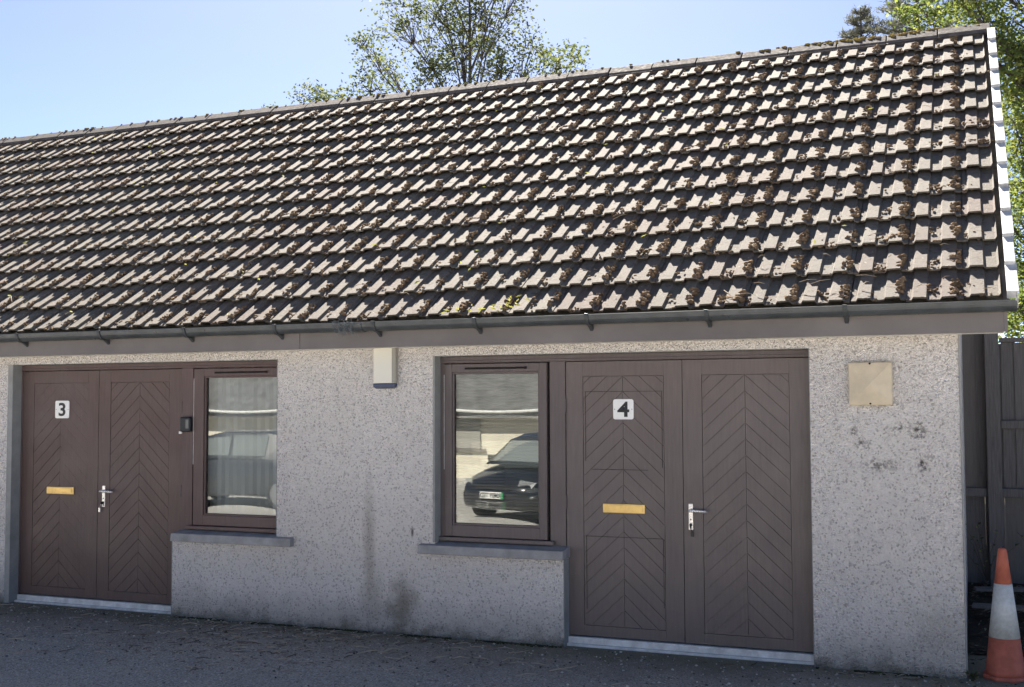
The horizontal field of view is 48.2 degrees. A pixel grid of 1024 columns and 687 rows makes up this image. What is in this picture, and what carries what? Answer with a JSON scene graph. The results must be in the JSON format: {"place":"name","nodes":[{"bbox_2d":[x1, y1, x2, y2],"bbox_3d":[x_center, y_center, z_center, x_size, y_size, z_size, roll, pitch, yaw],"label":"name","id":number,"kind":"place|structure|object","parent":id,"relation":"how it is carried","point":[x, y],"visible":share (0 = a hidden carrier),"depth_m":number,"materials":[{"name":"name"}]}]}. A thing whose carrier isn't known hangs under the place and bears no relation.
{"place":"outdoors","nodes":[
{"label":"outdoors","id":0,"kind":"place"},
{"bbox_2d":[0,602,1023,686],"bbox_3d":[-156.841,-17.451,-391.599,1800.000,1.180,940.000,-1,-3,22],"label":"parking yard","id":1,"kind":"structure","parent":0,"point":[48,670],"depth_m":7.67,"materials":[{"name":"grey asphalt"}]},
{"bbox_2d":[261,78,352,107],"bbox_3d":[-4.016,-1.083,21.792,2.078,7.948,1.368,-1,-3,6],"label":"deciduous tree","id":2,"kind":"object","parent":1,"relation":"on","point":[320,95],"visible":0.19,"depth_m":21.83,"materials":[{"name":"green plant"}]},
{"bbox_2d":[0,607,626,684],"bbox_3d":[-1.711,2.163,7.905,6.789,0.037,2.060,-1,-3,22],"label":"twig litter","id":3,"kind":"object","parent":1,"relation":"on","point":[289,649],"visible":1,"depth_m":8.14,"materials":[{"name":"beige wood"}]},
{"bbox_2d":[330,0,591,98],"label":"deciduous tree","id":4,"kind":"object","parent":1,"relation":"on","point":[488,44],"visible":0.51,"depth_m":22.70,"materials":[{"name":"green plant"}]},
{"bbox_2d":[0,604,960,686],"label":"needle litter","id":5,"kind":"object","parent":1,"relation":"on","point":[273,636],"visible":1,"depth_m":8.35,"materials":[{"name":"brown plant"}]},
{"bbox_2d":[0,602,1016,686],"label":"grit","id":6,"kind":"object","parent":1,"relation":"on","point":[729,682],"visible":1,"depth_m":7.87,"materials":[{"name":"gravel"}]},
{"bbox_2d":[0,23,1018,678],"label":"bungalow","id":7,"kind":"object","parent":1,"relation":"on","point":[734,479],"visible":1,"depth_m":8.80,"materials":[{"name":"paint"}]},
{"bbox_2d":[20,370,99,598],"bbox_3d":[-3.983,1.228,10.085,0.853,1.968,0.053,-1,-3,22],"label":"door","id":8,"kind":"structure","parent":7,"relation":"in","point":[59,509],"depth_m":10.07,"materials":[{"name":"brown wood"}]},
{"bbox_2d":[96,369,181,603],"bbox_3d":[-3.179,1.207,9.740,0.889,1.968,0.098,-1,-3,22],"label":"door","id":9,"kind":"structure","parent":7,"relation":"in","point":[140,411],"depth_m":9.76,"materials":[{"name":"wood"}]},
{"bbox_2d":[179,417,192,433],"bbox_3d":[-2.738,0.685,9.560,0.135,0.141,0.048,-1,-3,22],"label":"entry keypad","id":10,"kind":"object","parent":7,"relation":"attached to","point":[185,424],"visible":1,"depth_m":9.54,"materials":[{"name":"black plastic"}]},
{"bbox_2d":[186,367,276,532],"bbox_3d":[-2.251,0.868,9.391,0.968,1.332,0.088,-1,-3,22],"label":"window","id":11,"kind":"structure","parent":7,"relation":"in","point":[215,521],"depth_m":9.48,"materials":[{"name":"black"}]},
{"bbox_2d":[203,367,276,515],"bbox_3d":[-2.186,0.804,9.513,0.929,1.305,0.053,-1,-3,22],"label":"vertical blind","id":12,"kind":"object","parent":7,"relation":"hanging from","point":[242,426],"visible":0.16,"depth_m":9.53,"materials":[{"name":"white fabric"}]},
{"bbox_2d":[331,319,358,336],"bbox_3d":[-1.245,-0.115,8.486,0.204,0.139,0.109,-1,-3,22],"label":"cobweb tuft","id":13,"kind":"object","parent":7,"relation":"on","point":[342,332],"visible":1,"depth_m":8.47,"materials":[{"name":"grey"}]},
{"bbox_2d":[373,348,397,388],"bbox_3d":[-0.972,0.190,8.761,0.190,0.310,0.058,-1,-3,22],"label":"alarm box","id":14,"kind":"object","parent":7,"relation":"attached to","point":[385,368],"visible":1,"depth_m":8.73,"materials":[{"name":"beige plastic"}]},
{"bbox_2d":[8,72,936,314],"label":"fallen leaves","id":15,"kind":"object","parent":7,"relation":"on","point":[509,299],"visible":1,"depth_m":8.25,"materials":[{"name":"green plant"}]},
{"bbox_2d":[2,23,983,138],"bbox_3d":[-1.756,-2.731,12.933,13.165,0.124,0.204,-1,-3,22],"label":"ridge moss","id":16,"kind":"object","parent":7,"relation":"on","point":[861,38],"visible":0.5,"depth_m":11.01,"materials":[{"name":"green plant"}]},
{"bbox_2d":[439,363,554,545],"bbox_3d":[-0.121,0.815,8.540,0.936,1.332,0.088,-1,-3,22],"label":"window","id":17,"kind":"structure","parent":7,"relation":"in","point":[540,533],"depth_m":8.50,"materials":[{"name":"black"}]},
{"bbox_2d":[0,35,994,329],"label":"moss","id":18,"kind":"object","parent":7,"relation":"on","point":[904,209],"visible":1,"depth_m":9.65,"materials":[{"name":"plant"}]},
{"bbox_2d":[9,66,994,313],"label":"roof twigs","id":19,"kind":"object","parent":7,"relation":"on","point":[625,214],"visible":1,"depth_m":8.27,"materials":[{"name":"beige"}]},
{"bbox_2d":[455,362,550,531],"bbox_3d":[-0.067,0.761,8.670,0.830,1.305,0.037,-1,-3,22],"label":"venetian blind","id":20,"kind":"object","parent":7,"relation":"hanging from","point":[471,392],"visible":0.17,"depth_m":8.69,"materials":[{"name":"grey plastic"}]},
{"bbox_2d":[565,360,684,642],"bbox_3d":[0.799,1.109,8.172,0.869,1.968,0.059,-1,-3,22],"label":"door","id":21,"kind":"structure","parent":7,"relation":"in","point":[624,499],"depth_m":8.15,"materials":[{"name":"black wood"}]},
{"bbox_2d":[682,358,813,651],"bbox_3d":[1.604,1.088,7.830,0.873,1.968,0.098,-1,-3,22],"label":"door","id":22,"kind":"structure","parent":7,"relation":"in","point":[747,473],"depth_m":7.83,"materials":[{"name":"wood"}]},
{"bbox_2d":[848,362,892,405],"bbox_3d":[2.324,0.261,7.418,0.272,0.282,0.092,-1,-3,22],"label":"wall plate","id":23,"kind":"object","parent":7,"relation":"attached to","point":[870,383],"visible":1,"depth_m":7.40,"materials":[{"name":"beige plastic"}]},
{"bbox_2d":[176,616,972,680],"bbox_3d":[-1.765,2.216,8.966,9.983,0.013,0.092,-1,-3,22],"label":"wall foot moss","id":24,"kind":"object","parent":1,"relation":"on","point":[527,644],"depth_m":8.44,"materials":[{"name":"green plant"}]},
{"bbox_2d":[835,4,879,39],"bbox_3d":[10.772,-3.451,34.390,2.194,13.876,2.547,2,-4,-35],"label":"pine tree","id":25,"kind":"object","parent":1,"relation":"on","point":[855,22],"visible":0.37,"depth_m":34.69,"materials":[{"name":"green plant"}]},
{"bbox_2d":[861,0,962,35],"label":"pine tree","id":26,"kind":"object","parent":1,"relation":"on","point":[897,24],"visible":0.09,"depth_m":32.26,"materials":[{"name":"green plant"}]},
{"bbox_2d":[885,0,1023,342],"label":"deciduous tree","id":27,"kind":"object","parent":1,"relation":"on","point":[1011,49],"visible":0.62,"depth_m":16.30,"materials":[{"name":"green plant"}]},
{"bbox_2d":[965,670,978,680],"bbox_3d":[2.868,2.071,7.138,0.090,0.068,0.064,-3,-4,38],"label":"weed","id":28,"kind":"object","parent":1,"relation":"on","point":[974,676],"visible":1,"depth_m":7.13,"materials":[{"name":"green plant"}]},
{"bbox_2d":[962,334,1023,593],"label":"timber fence","id":29,"kind":"object","parent":1,"relation":"on","point":[993,387],"visible":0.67,"depth_m":10.09,"materials":[{"name":"brown wood"}]},
{"bbox_2d":[968,513,1023,656],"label":"earth strip","id":30,"kind":"object","parent":1,"relation":"on","point":[975,639],"visible":0.08,"depth_m":8.73,"materials":[{"name":"soil"}]},
{"bbox_2d":[968,581,1023,663],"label":"leaf litter","id":31,"kind":"object","parent":30,"relation":"on","point":[981,632],"visible":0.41,"depth_m":8.65,"materials":[{"name":"brown plant"}]},
{"bbox_2d":[966,521,1017,581],"bbox_3d":[4.066,1.760,9.874,0.623,0.605,0.495,3,-4,-44],"label":"weed","id":32,"kind":"object","parent":31,"relation":"on","point":[986,577],"visible":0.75,"depth_m":9.89,"materials":[{"name":"green plant"}]},
{"bbox_2d":[972,603,1023,610],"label":"plank","id":33,"kind":"object","parent":31,"relation":"on","point":[989,605],"visible":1,"depth_m":8.71,"materials":[{"name":"grey wood"}]},
{"bbox_2d":[974,586,1023,591],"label":"plank","id":34,"kind":"object","parent":30,"relation":"on","point":[990,589],"visible":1,"depth_m":9.37,"materials":[{"name":"grey wood"}]},
{"bbox_2d":[983,548,1023,682],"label":"traffic cone","id":35,"kind":"object","parent":1,"relation":"on","point":[1004,661],"visible":1,"depth_m":7.16,"materials":[{"name":"orange plastic"}]},
{"bbox_2d":[0,0,1023,343],"label":"sky","id":36,"kind":"structure","parent":0,"point":[69,65],"materials":[{"name":"blue"}]}
]}

